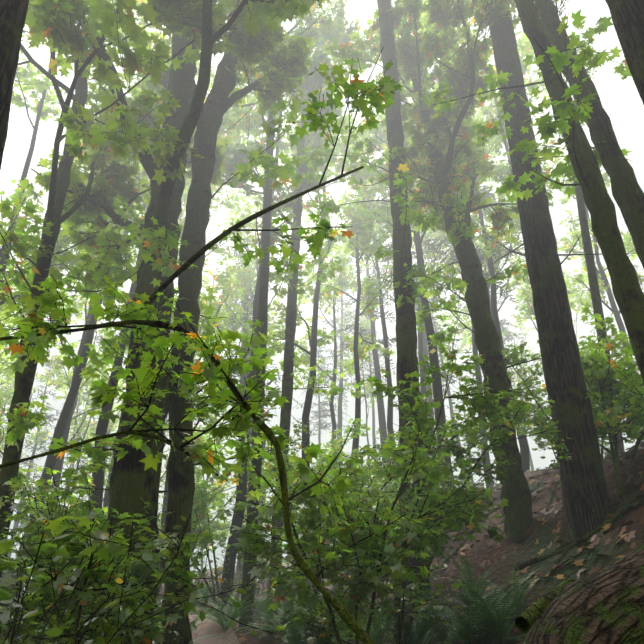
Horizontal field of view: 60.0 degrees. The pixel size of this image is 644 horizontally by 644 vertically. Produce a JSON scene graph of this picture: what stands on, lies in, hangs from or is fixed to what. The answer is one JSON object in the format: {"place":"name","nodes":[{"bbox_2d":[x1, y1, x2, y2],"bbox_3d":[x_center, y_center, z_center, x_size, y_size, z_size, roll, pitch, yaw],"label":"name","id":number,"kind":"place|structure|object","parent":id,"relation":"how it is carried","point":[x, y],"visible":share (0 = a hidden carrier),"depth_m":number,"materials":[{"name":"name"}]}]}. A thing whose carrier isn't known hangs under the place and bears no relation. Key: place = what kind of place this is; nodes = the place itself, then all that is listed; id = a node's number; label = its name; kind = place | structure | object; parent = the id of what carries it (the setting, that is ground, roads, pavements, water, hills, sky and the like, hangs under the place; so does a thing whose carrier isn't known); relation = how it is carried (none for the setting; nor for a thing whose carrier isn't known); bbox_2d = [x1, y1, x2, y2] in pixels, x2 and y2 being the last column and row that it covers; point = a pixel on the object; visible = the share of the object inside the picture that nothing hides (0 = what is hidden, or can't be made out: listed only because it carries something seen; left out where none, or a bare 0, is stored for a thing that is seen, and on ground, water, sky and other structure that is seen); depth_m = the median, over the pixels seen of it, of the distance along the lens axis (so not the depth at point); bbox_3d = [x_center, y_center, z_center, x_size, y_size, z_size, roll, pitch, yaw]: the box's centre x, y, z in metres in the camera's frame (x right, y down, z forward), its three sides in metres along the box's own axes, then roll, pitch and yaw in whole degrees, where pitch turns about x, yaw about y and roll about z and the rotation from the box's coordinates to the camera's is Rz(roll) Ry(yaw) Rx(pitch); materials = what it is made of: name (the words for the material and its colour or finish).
{"place":"outdoors","nodes":[
{"label":"outdoors","id":0,"kind":"place"},
{"bbox_2d":[157,607,239,643],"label":"trail","id":1,"kind":"object","parent":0,"point":[219,630],"visible":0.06,"depth_m":12.07,"materials":[{"name":"brown soil"}]},
{"bbox_2d":[0,0,643,589],"label":"sky","id":2,"kind":"structure","parent":0,"point":[620,99],"materials":[{"name":"white"}]},
{"bbox_2d":[1,443,643,643],"bbox_3d":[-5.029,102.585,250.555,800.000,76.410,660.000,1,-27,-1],"label":"ground","id":3,"kind":"structure","parent":0,"point":[526,549],"depth_m":11.49,"materials":[{"name":"brown soil"}]},
{"bbox_2d":[0,0,599,643],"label":"shrub leaves","id":4,"kind":"object","parent":3,"relation":"on","point":[6,596],"visible":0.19,"depth_m":4.17,"materials":[{"name":"green plant"}]},
{"bbox_2d":[0,441,613,643],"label":"sword ferns","id":5,"kind":"object","parent":3,"relation":"on","point":[427,630],"visible":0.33,"depth_m":9.09,"materials":[{"name":"green plant"}]},
{"bbox_2d":[0,0,643,643],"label":"maple","id":6,"kind":"object","parent":3,"relation":"on","point":[108,22],"depth_m":9.82,"materials":[{"name":"green plant"}]},
{"bbox_2d":[0,0,643,542],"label":"fir trunks","id":7,"kind":"object","parent":3,"relation":"on","point":[584,494],"visible":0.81,"depth_m":11.16,"materials":[{"name":"brown plant"}]},
{"bbox_2d":[0,0,643,641],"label":"trees","id":8,"kind":"object","parent":3,"relation":"on","point":[62,427],"visible":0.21,"depth_m":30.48,"materials":[{"name":"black plant"}]},
{"bbox_2d":[0,0,643,501],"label":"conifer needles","id":9,"kind":"object","parent":3,"relation":"on","point":[350,328],"visible":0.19,"depth_m":60.82,"materials":[{"name":"green plant"}]},
{"bbox_2d":[152,441,643,643],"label":"fallen leaves","id":10,"kind":"object","parent":3,"relation":"on","point":[583,543],"visible":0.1,"depth_m":10.92,"materials":[{"name":"brown plant"}]},
{"bbox_2d":[205,5,624,630],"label":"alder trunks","id":11,"kind":"object","parent":3,"relation":"on","point":[265,271],"visible":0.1,"depth_m":17.84,"materials":[{"name":"grey plant"}]},
{"bbox_2d":[521,542,643,643],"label":"fallen log","id":12,"kind":"object","parent":3,"relation":"on","point":[604,605],"visible":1,"depth_m":3.06,"materials":[{"name":"brown wood"}]},
{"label":"canopy","id":13,"kind":"object","parent":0,"visible":0},
{"bbox_2d":[0,0,643,643],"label":"leaves","id":14,"kind":"object","parent":13,"relation":"attached to","point":[80,634],"visible":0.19,"depth_m":6.29,"materials":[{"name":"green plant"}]}
]}

